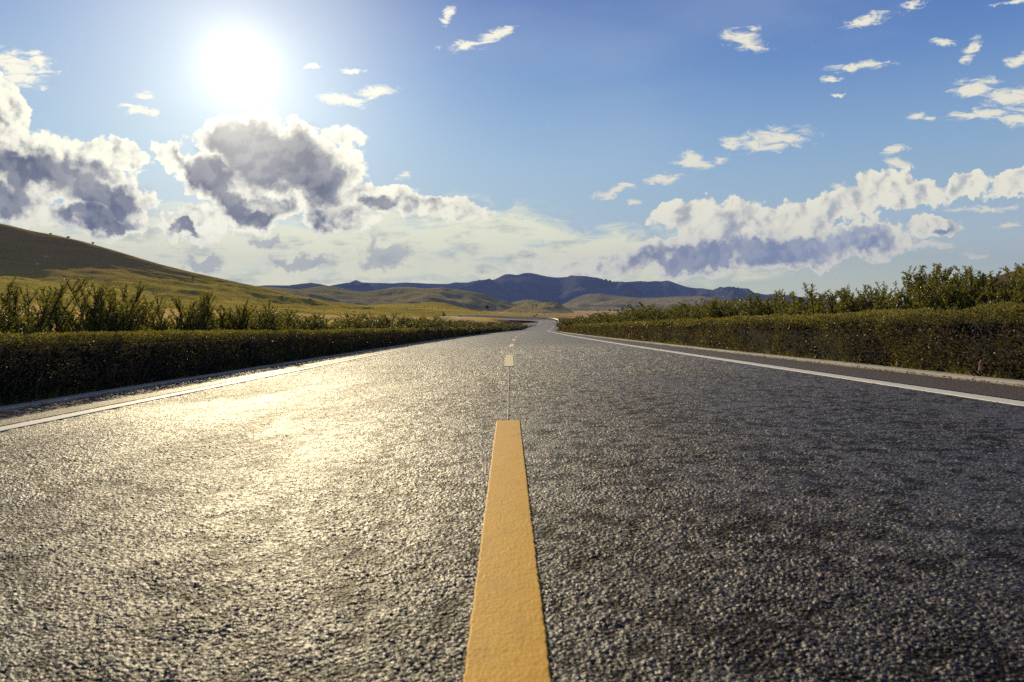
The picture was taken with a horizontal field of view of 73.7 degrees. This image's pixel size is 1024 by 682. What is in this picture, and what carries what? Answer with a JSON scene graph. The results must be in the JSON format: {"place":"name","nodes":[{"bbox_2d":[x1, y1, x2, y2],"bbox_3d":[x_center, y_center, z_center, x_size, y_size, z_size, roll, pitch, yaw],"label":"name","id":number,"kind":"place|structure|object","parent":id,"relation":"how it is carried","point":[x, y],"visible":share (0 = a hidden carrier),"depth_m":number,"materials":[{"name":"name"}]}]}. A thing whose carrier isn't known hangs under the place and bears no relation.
{"place":"outdoors","nodes":[
{"label":"outdoors","id":0,"kind":"place"},
{"bbox_2d":[0,223,442,317],"bbox_3d":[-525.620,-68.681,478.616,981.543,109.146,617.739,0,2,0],"label":"grassy hill","id":1,"kind":"structure","parent":0,"point":[23,252],"depth_m":438.80,"materials":[{"name":"green plant"}]},
{"bbox_2d":[0,329,524,425],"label":"road shoulder","id":2,"kind":"object","parent":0,"point":[26,414],"visible":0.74,"depth_m":7.15},
{"bbox_2d":[0,338,445,412],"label":"leaf litter","id":3,"kind":"object","parent":2,"relation":"on","point":[174,382],"visible":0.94,"depth_m":8.22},
{"bbox_2d":[263,283,326,288],"bbox_3d":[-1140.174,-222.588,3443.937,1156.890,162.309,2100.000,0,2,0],"label":"distant ridge","id":4,"kind":"structure","parent":0,"point":[302,286],"depth_m":3503.80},
{"bbox_2d":[0,304,742,331],"bbox_3d":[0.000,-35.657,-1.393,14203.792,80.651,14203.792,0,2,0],"label":"ground","id":5,"kind":"structure","parent":0,"point":[559,316],"depth_m":303.64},
{"bbox_2d":[0,303,52,348],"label":"sapling","id":6,"kind":"object","parent":5,"relation":"on","point":[4,324],"visible":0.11,"depth_m":7.19,"materials":[{"name":"green plant"}]},
{"bbox_2d":[0,286,57,349],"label":"sapling","id":7,"kind":"object","parent":5,"relation":"on","point":[17,324],"visible":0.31,"depth_m":7.51,"materials":[{"name":"green plant"}]},
{"bbox_2d":[0,277,70,348],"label":"sapling","id":8,"kind":"object","parent":5,"relation":"on","point":[14,298],"visible":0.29,"depth_m":8.10,"materials":[{"name":"green plant"}]},
{"bbox_2d":[37,289,79,346],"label":"sapling","id":9,"kind":"object","parent":5,"relation":"on","point":[61,327],"visible":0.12,"depth_m":8.64,"materials":[{"name":"green plant"}]},
{"bbox_2d":[53,297,98,346],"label":"sapling","id":10,"kind":"object","parent":5,"relation":"on","point":[76,324],"visible":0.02,"depth_m":9.46,"materials":[{"name":"green plant"}]},
{"bbox_2d":[47,274,145,345],"bbox_3d":[-5.734,-0.188,9.471,1.122,1.511,0.801,1,2,19],"label":"sapling","id":11,"kind":"object","parent":5,"relation":"on","point":[90,315],"visible":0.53,"depth_m":9.46,"materials":[{"name":"green plant"}]},
{"bbox_2d":[64,301,161,342],"bbox_3d":[-5.987,-0.021,10.262,1.335,1.158,1.032,1,3,32],"label":"sapling","id":12,"kind":"object","parent":5,"relation":"on","point":[151,313],"visible":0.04,"depth_m":10.18,"materials":[{"name":"green plant"}]},
{"bbox_2d":[63,309,162,330],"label":"sapling","id":13,"kind":"object","parent":5,"relation":"on","point":[157,328],"visible":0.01,"depth_m":10.97,"materials":[{"name":"green plant"}]},
{"bbox_2d":[101,282,138,326],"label":"sapling","id":14,"kind":"object","parent":5,"relation":"on","point":[123,293],"visible":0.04,"depth_m":10.70,"materials":[{"name":"green plant"}]},
{"bbox_2d":[101,301,151,344],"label":"sapling","id":15,"kind":"object","parent":5,"relation":"on","point":[130,327],"visible":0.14,"depth_m":9.79,"materials":[{"name":"green plant"}]},
{"bbox_2d":[133,297,156,342],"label":"sapling","id":16,"kind":"object","parent":5,"relation":"on","point":[144,316],"visible":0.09,"depth_m":10.72,"materials":[{"name":"green plant"}]},
{"bbox_2d":[147,291,180,342],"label":"sapling","id":17,"kind":"object","parent":5,"relation":"on","point":[164,323],"visible":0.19,"depth_m":11.41,"materials":[{"name":"green plant"}]},
{"bbox_2d":[163,290,216,340],"bbox_3d":[-5.818,-0.210,12.357,0.929,1.449,0.793,-2,3,-44],"label":"sapling","id":18,"kind":"object","parent":5,"relation":"on","point":[202,302],"visible":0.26,"depth_m":12.31,"materials":[{"name":"green plant"}]},
{"bbox_2d":[163,308,221,338],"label":"sapling","id":19,"kind":"object","parent":5,"relation":"on","point":[171,316],"visible":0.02,"depth_m":12.76,"materials":[{"name":"green plant"}]},
{"bbox_2d":[174,305,218,341],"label":"sapling","id":20,"kind":"object","parent":5,"relation":"on","point":[188,323],"visible":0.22,"depth_m":11.82,"materials":[{"name":"green plant"}]},
{"bbox_2d":[170,313,230,339],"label":"sapling","id":21,"kind":"object","parent":5,"relation":"on","point":[212,322],"visible":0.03,"depth_m":12.81,"materials":[{"name":"green plant"}]},
{"bbox_2d":[185,303,252,339],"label":"sapling","id":22,"kind":"object","parent":5,"relation":"on","point":[233,320],"visible":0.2,"depth_m":13.71,"materials":[{"name":"green plant"}]},
{"bbox_2d":[0,338,440,406],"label":"grass","id":23,"kind":"structure","parent":5,"relation":"on","point":[48,396],"depth_m":6.94,"materials":[{"name":"green plant"}]},
{"bbox_2d":[186,300,256,329],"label":"sapling","id":24,"kind":"object","parent":5,"relation":"on","point":[247,320],"visible":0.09,"depth_m":13.91,"materials":[{"name":"green plant"}]},
{"bbox_2d":[215,305,298,337],"bbox_3d":[-5.374,-0.169,14.659,1.950,1.266,1.544,1,3,28],"label":"sapling","id":25,"kind":"object","parent":5,"relation":"on","point":[289,322],"visible":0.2,"depth_m":14.50,"materials":[{"name":"green plant"}]},
{"bbox_2d":[0,327,516,405],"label":"hedge","id":26,"kind":"object","parent":5,"relation":"on","point":[43,372],"visible":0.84,"depth_m":8.51,"materials":[{"name":"green plant"}]},
{"bbox_2d":[248,300,280,327],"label":"sapling","id":27,"kind":"object","parent":5,"relation":"on","point":[269,307],"visible":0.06,"depth_m":15.94,"materials":[{"name":"green plant"}]},
{"bbox_2d":[249,305,300,338],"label":"sapling","id":28,"kind":"object","parent":5,"relation":"on","point":[269,318],"visible":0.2,"depth_m":14.62,"materials":[{"name":"green plant"}]},
{"bbox_2d":[251,311,303,329],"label":"sapling","id":29,"kind":"object","parent":5,"relation":"on","point":[293,326],"visible":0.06,"depth_m":15.89,"materials":[{"name":"green plant"}]},
{"bbox_2d":[288,317,309,329],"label":"sapling","id":30,"kind":"object","parent":5,"relation":"on","point":[304,327],"visible":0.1,"depth_m":18.64,"materials":[{"name":"green plant"}]},
{"bbox_2d":[280,311,320,329],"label":"sapling","id":31,"kind":"object","parent":5,"relation":"on","point":[305,321],"visible":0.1,"depth_m":20.12,"materials":[{"name":"green plant"}]},
{"bbox_2d":[302,313,332,329],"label":"sapling","id":32,"kind":"object","parent":5,"relation":"on","point":[324,322],"visible":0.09,"depth_m":21.03,"materials":[{"name":"green plant"}]},
{"bbox_2d":[297,314,345,330],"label":"sapling","id":33,"kind":"object","parent":5,"relation":"on","point":[329,328],"visible":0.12,"depth_m":20.13,"materials":[{"name":"green plant"}]},
{"bbox_2d":[307,318,344,329],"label":"sapling","id":34,"kind":"object","parent":5,"relation":"on","point":[316,324],"visible":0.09,"depth_m":19.91,"materials":[{"name":"green plant"}]},
{"bbox_2d":[323,319,359,328],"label":"sapling","id":35,"kind":"object","parent":5,"relation":"on","point":[352,326],"visible":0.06,"depth_m":22.54,"materials":[{"name":"green plant"}]},
{"bbox_2d":[309,314,375,328],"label":"sapling","id":36,"kind":"object","parent":5,"relation":"on","point":[367,324],"visible":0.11,"depth_m":24.26,"materials":[{"name":"green plant"}]},
{"bbox_2d":[340,317,360,328],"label":"sapling","id":37,"kind":"object","parent":5,"relation":"on","point":[347,321],"visible":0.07,"depth_m":23.48,"materials":[{"name":"green plant"}]},
{"bbox_2d":[336,311,366,327],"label":"sapling","id":38,"kind":"object","parent":5,"relation":"on","point":[347,314],"visible":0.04,"depth_m":25.73,"materials":[{"name":"green plant"}]},
{"bbox_2d":[339,313,367,328],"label":"sapling","id":39,"kind":"object","parent":5,"relation":"on","point":[354,322],"visible":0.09,"depth_m":24.86,"materials":[{"name":"green plant"}]},
{"bbox_2d":[356,314,384,327],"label":"sapling","id":40,"kind":"object","parent":5,"relation":"on","point":[367,318],"visible":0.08,"depth_m":27.73,"materials":[{"name":"green plant"}]},
{"bbox_2d":[346,312,400,328],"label":"sapling","id":41,"kind":"object","parent":5,"relation":"on","point":[379,324],"visible":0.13,"depth_m":26.20,"materials":[{"name":"green plant"}]},
{"bbox_2d":[375,321,425,335],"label":"sapling","id":42,"kind":"object","parent":5,"relation":"on","point":[421,327],"visible":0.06,"depth_m":31.09,"materials":[{"name":"green plant"}]},
{"bbox_2d":[392,316,413,327],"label":"sapling","id":43,"kind":"object","parent":5,"relation":"on","point":[402,320],"visible":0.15,"depth_m":34.91,"materials":[{"name":"green plant"}]},
{"bbox_2d":[396,317,437,332],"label":"sapling","id":44,"kind":"object","parent":5,"relation":"on","point":[416,325],"visible":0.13,"depth_m":34.93,"materials":[{"name":"green plant"}]},
{"bbox_2d":[412,315,446,333],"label":"sapling","id":45,"kind":"object","parent":5,"relation":"on","point":[436,325],"visible":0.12,"depth_m":38.95,"materials":[{"name":"green plant"}]},
{"bbox_2d":[415,317,452,329],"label":"sapling","id":46,"kind":"object","parent":5,"relation":"on","point":[441,320],"visible":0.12,"depth_m":42.66,"materials":[{"name":"green plant"}]},
{"bbox_2d":[418,319,488,333],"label":"sapling","id":47,"kind":"object","parent":5,"relation":"on","point":[483,329],"visible":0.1,"depth_m":67.10,"materials":[{"name":"green plant"}]},
{"bbox_2d":[442,320,478,331],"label":"sapling","id":48,"kind":"object","parent":5,"relation":"on","point":[473,325],"visible":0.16,"depth_m":60.52,"materials":[{"name":"green plant"}]},
{"bbox_2d":[479,321,505,330],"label":"sapling","id":49,"kind":"object","parent":5,"relation":"on","point":[492,327],"visible":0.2,"depth_m":81.71,"materials":[{"name":"green plant"}]},
{"bbox_2d":[458,315,558,321],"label":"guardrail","id":50,"kind":"object","parent":5,"relation":"on","point":[507,316],"visible":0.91,"depth_m":349.27,"materials":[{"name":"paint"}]},
{"bbox_2d":[578,313,597,323],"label":"sapling","id":51,"kind":"object","parent":5,"relation":"on","point":[591,317],"visible":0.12,"depth_m":48.08,"materials":[{"name":"green plant"}]},
{"bbox_2d":[622,306,641,321],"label":"sapling","id":52,"kind":"object","parent":5,"relation":"on","point":[633,317],"visible":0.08,"depth_m":28.90,"materials":[{"name":"green plant"}]},
{"bbox_2d":[635,305,703,330],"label":"sapling","id":53,"kind":"object","parent":5,"relation":"on","point":[659,313],"visible":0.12,"depth_m":20.93,"materials":[{"name":"green plant"}]},
{"bbox_2d":[626,301,718,320],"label":"sapling","id":54,"kind":"object","parent":5,"relation":"on","point":[639,317],"visible":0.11,"depth_m":24.82,"materials":[{"name":"green plant"}]},
{"bbox_2d":[647,302,698,319],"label":"sapling","id":55,"kind":"object","parent":5,"relation":"on","point":[672,310],"visible":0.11,"depth_m":22.61,"materials":[{"name":"green plant"}]},
{"bbox_2d":[670,304,695,325],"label":"sapling","id":56,"kind":"object","parent":5,"relation":"on","point":[685,314],"visible":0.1,"depth_m":20.50,"materials":[{"name":"green plant"}]},
{"bbox_2d":[674,304,709,318],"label":"sapling","id":57,"kind":"object","parent":5,"relation":"on","point":[680,312],"visible":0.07,"depth_m":21.44,"materials":[{"name":"green plant"}]},
{"bbox_2d":[685,301,710,318],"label":"sapling","id":58,"kind":"object","parent":5,"relation":"on","point":[696,313],"visible":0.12,"depth_m":19.12,"materials":[{"name":"green plant"}]},
{"bbox_2d":[697,300,732,317],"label":"sapling","id":59,"kind":"object","parent":5,"relation":"on","point":[712,306],"visible":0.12,"depth_m":17.57,"materials":[{"name":"green plant"}]},
{"bbox_2d":[704,301,732,317],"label":"sapling","id":60,"kind":"object","parent":5,"relation":"on","point":[713,309],"visible":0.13,"depth_m":17.55,"materials":[{"name":"green plant"}]},
{"bbox_2d":[702,296,737,316],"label":"sapling","id":61,"kind":"object","parent":5,"relation":"on","point":[721,303],"visible":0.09,"depth_m":18.31,"materials":[{"name":"green plant"}]},
{"bbox_2d":[717,301,772,325],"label":"sapling","id":62,"kind":"object","parent":5,"relation":"on","point":[724,311],"visible":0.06,"depth_m":16.30,"materials":[{"name":"green plant"}]},
{"bbox_2d":[728,294,776,325],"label":"sapling","id":63,"kind":"object","parent":5,"relation":"on","point":[749,298],"visible":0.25,"depth_m":15.42,"materials":[{"name":"green plant"}]},
{"bbox_2d":[740,300,791,324],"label":"sapling","id":64,"kind":"object","parent":5,"relation":"on","point":[745,314],"visible":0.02,"depth_m":14.96,"materials":[{"name":"green plant"}]},
{"bbox_2d":[752,289,785,314],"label":"sapling","id":65,"kind":"object","parent":5,"relation":"on","point":[776,295],"visible":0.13,"depth_m":15.70,"materials":[{"name":"green plant"}]},
{"bbox_2d":[557,301,1023,380],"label":"hedge","id":66,"kind":"object","parent":5,"relation":"on","point":[938,342],"visible":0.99,"depth_m":8.29,"materials":[{"name":"green plant"}]},
{"bbox_2d":[772,291,811,312],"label":"sapling","id":67,"kind":"object","parent":5,"relation":"on","point":[792,297],"visible":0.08,"depth_m":13.62,"materials":[{"name":"green plant"}]},
{"bbox_2d":[563,332,1023,386],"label":"kerb","id":68,"kind":"structure","parent":5,"relation":"on","point":[952,375],"depth_m":7.66,"materials":[{"name":"concrete"}]},
{"bbox_2d":[601,336,1010,378],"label":"grass","id":69,"kind":"structure","parent":68,"relation":"on","point":[830,358],"depth_m":9.67,"materials":[{"name":"green plant"}]},
{"bbox_2d":[776,290,829,313],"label":"sapling","id":70,"kind":"object","parent":5,"relation":"on","point":[785,312],"visible":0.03,"depth_m":13.36,"materials":[{"name":"green plant"}]},
{"bbox_2d":[788,300,828,314],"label":"sapling","id":71,"kind":"object","parent":5,"relation":"on","point":[803,306],"visible":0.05,"depth_m":12.53,"materials":[{"name":"green plant"}]},
{"bbox_2d":[780,283,896,324],"bbox_3d":[5.331,-0.354,11.413,2.194,1.192,1.170,-1,2,-23],"label":"sapling","id":72,"kind":"object","parent":5,"relation":"on","point":[819,303],"visible":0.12,"depth_m":10.90,"materials":[{"name":"green plant"}]},
{"bbox_2d":[824,289,856,311],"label":"sapling","id":73,"kind":"object","parent":5,"relation":"on","point":[835,301],"visible":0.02,"depth_m":12.13,"materials":[{"name":"green plant"}]},
{"bbox_2d":[803,295,882,324],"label":"sapling","id":74,"kind":"object","parent":5,"relation":"on","point":[815,299],"visible":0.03,"depth_m":11.79,"materials":[{"name":"green plant"}]},
{"bbox_2d":[838,287,850,308],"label":"sapling","id":75,"kind":"object","parent":5,"relation":"on","point":[846,297],"visible":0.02,"depth_m":11.20,"materials":[{"name":"green plant"}]},
{"bbox_2d":[826,288,875,324],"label":"sapling","id":76,"kind":"object","parent":5,"relation":"on","point":[853,309],"visible":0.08,"depth_m":10.54,"materials":[{"name":"green plant"}]},
{"bbox_2d":[835,287,868,323],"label":"sapling","id":77,"kind":"object","parent":5,"relation":"on","point":[843,303],"visible":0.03,"depth_m":10.95,"materials":[{"name":"green plant"}]},
{"bbox_2d":[835,291,887,311],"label":"sapling","id":78,"kind":"object","parent":5,"relation":"on","point":[856,306],"visible":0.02,"depth_m":10.63,"materials":[{"name":"green plant"}]},
{"bbox_2d":[863,281,897,307],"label":"sapling","id":79,"kind":"object","parent":5,"relation":"on","point":[867,290],"visible":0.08,"depth_m":10.72,"materials":[{"name":"green plant"}]},
{"bbox_2d":[862,265,940,323],"bbox_3d":[5.545,-0.414,9.964,1.032,1.350,1.250,-1,2,-18],"label":"sapling","id":80,"kind":"object","parent":5,"relation":"on","point":[880,304],"visible":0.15,"depth_m":9.75,"materials":[{"name":"green plant"}]},
{"bbox_2d":[885,266,923,323],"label":"sapling","id":81,"kind":"object","parent":5,"relation":"on","point":[905,288],"visible":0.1,"depth_m":9.60,"materials":[{"name":"green plant"}]},
{"bbox_2d":[906,282,956,323],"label":"sapling","id":82,"kind":"object","parent":5,"relation":"on","point":[918,299],"visible":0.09,"depth_m":8.98,"materials":[{"name":"green plant"}]},
{"bbox_2d":[903,262,960,323],"bbox_3d":[5.776,-0.424,9.424,0.853,1.386,0.696,-2,3,-43],"label":"sapling","id":83,"kind":"object","parent":5,"relation":"on","point":[936,273],"visible":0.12,"depth_m":9.37,"materials":[{"name":"green plant"}]},
{"bbox_2d":[921,278,970,312],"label":"sapling","id":84,"kind":"object","parent":5,"relation":"on","point":[933,297],"visible":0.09,"depth_m":8.57,"materials":[{"name":"green plant"}]},
{"bbox_2d":[927,265,968,310],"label":"sapling","id":85,"kind":"object","parent":5,"relation":"on","point":[941,277],"visible":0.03,"depth_m":8.76,"materials":[{"name":"green plant"}]},
{"bbox_2d":[930,266,976,293],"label":"sapling","id":86,"kind":"object","parent":5,"relation":"on","point":[958,270],"visible":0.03,"depth_m":9.66,"materials":[{"name":"green plant"}]},
{"bbox_2d":[930,291,977,322],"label":"sapling","id":87,"kind":"object","parent":5,"relation":"on","point":[950,300],"visible":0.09,"depth_m":8.30,"materials":[{"name":"green plant"}]},
{"bbox_2d":[944,265,1003,309],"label":"sapling","id":88,"kind":"object","parent":5,"relation":"on","point":[960,292],"visible":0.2,"depth_m":8.14,"materials":[{"name":"green plant"}]},
{"bbox_2d":[962,271,1019,322],"bbox_3d":[5.582,-0.246,7.832,0.862,1.100,0.687,-1,2,-19],"label":"sapling","id":89,"kind":"object","parent":5,"relation":"on","point":[999,290],"visible":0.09,"depth_m":7.66,"materials":[{"name":"green plant"}]},
{"bbox_2d":[959,270,1023,322],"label":"sapling","id":90,"kind":"object","parent":5,"relation":"on","point":[1017,281],"visible":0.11,"depth_m":7.44,"materials":[{"name":"green plant"}]},
{"bbox_2d":[959,263,1023,307],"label":"sapling","id":91,"kind":"object","parent":5,"relation":"on","point":[1007,270],"visible":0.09,"depth_m":8.35,"materials":[{"name":"green plant"}]},
{"bbox_2d":[1009,280,1023,320],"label":"sapling","id":92,"kind":"object","parent":5,"relation":"on","point":[1021,289],"visible":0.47,"depth_m":7.27,"materials":[{"name":"green plant"}]},
{"bbox_2d":[258,286,572,312],"bbox_3d":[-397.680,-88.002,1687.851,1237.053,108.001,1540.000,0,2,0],"label":"rolling hill","id":93,"kind":"structure","parent":0,"point":[464,299],"depth_m":1643.41,"materials":[{"name":"green plant"}]},
{"bbox_2d":[367,302,532,316],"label":"grassy knoll","id":94,"kind":"structure","parent":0,"point":[450,309],"depth_m":643.62,"materials":[{"name":"green plant"}]},
{"bbox_2d":[0,317,1023,681],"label":"road","id":95,"kind":"structure","parent":0,"point":[698,519],"depth_m":2.02,"materials":[{"name":"asphalt"}]},
{"bbox_2d":[0,330,514,411],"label":"kerb","id":96,"kind":"structure","parent":95,"relation":"on","point":[72,397],"depth_m":7.84,"materials":[{"name":"concrete"}]},
{"bbox_2d":[0,320,539,431],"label":"edge line","id":97,"kind":"object","parent":95,"relation":"on","point":[30,423],"visible":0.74,"depth_m":6.28,"materials":[{"name":"white paint"}]},
{"bbox_2d":[463,420,551,681],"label":"dash","id":98,"kind":"object","parent":95,"relation":"on","point":[507,639],"visible":1,"depth_m":1.52,"materials":[{"name":"yellow paint"}]},
{"bbox_2d":[504,355,513,365],"bbox_3d":[-0.046,0.338,12.232,0.153,0.088,4.020,0,2,0],"label":"dash","id":99,"kind":"object","parent":95,"relation":"on","point":[509,360],"visible":0.99,"depth_m":11.75,"materials":[{"name":"yellow paint"}]},
{"bbox_2d":[507,342,512,418],"bbox_3d":[-0.010,0.243,17.172,0.073,0.503,25.700,0,2,0],"label":"setting out line","id":100,"kind":"object","parent":95,"relation":"on","point":[508,393],"visible":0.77,"depth_m":5.86,"materials":[{"name":"paint"}]},
{"bbox_2d":[547,326,1023,405],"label":"edge line","id":101,"kind":"object","parent":95,"relation":"on","point":[989,398],"visible":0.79,"depth_m":6.18,"materials":[{"name":"white paint"}]},
{"bbox_2d":[556,332,1023,399],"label":"road shoulder","id":102,"kind":"object","parent":95,"relation":"on","point":[1000,390],"visible":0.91,"depth_m":7.01},
{"bbox_2d":[585,335,1023,385],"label":"leaf litter","id":103,"kind":"object","parent":102,"relation":"on","point":[842,365],"visible":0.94,"depth_m":7.88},
{"bbox_2d":[0,0,1023,301],"label":"sky","id":104,"kind":"structure","parent":0,"point":[759,146],"materials":[{"name":"blue"}]},
{"bbox_2d":[512,300,574,310],"bbox_3d":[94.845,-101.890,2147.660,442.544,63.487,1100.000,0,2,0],"label":"shaded hill","id":105,"kind":"structure","parent":0,"point":[521,302],"depth_m":2262.18,"materials":[{"name":"green plant"}]},
{"bbox_2d":[331,273,828,305],"bbox_3d":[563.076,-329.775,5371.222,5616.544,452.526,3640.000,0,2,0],"label":"blue mountain","id":106,"kind":"structure","parent":0,"point":[510,288],"depth_m":5033.85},
{"bbox_2d":[562,294,771,310],"bbox_3d":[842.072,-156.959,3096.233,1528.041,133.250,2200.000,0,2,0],"label":"pale foothill","id":107,"kind":"structure","parent":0,"point":[596,302],"depth_m":2834.16,"materials":[{"name":"green plant"}]},
{"bbox_2d":[899,269,1023,307],"bbox_3d":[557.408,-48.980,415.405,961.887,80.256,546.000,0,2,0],"label":"scrub hill","id":108,"kind":"structure","parent":0,"point":[1002,276],"depth_m":398.14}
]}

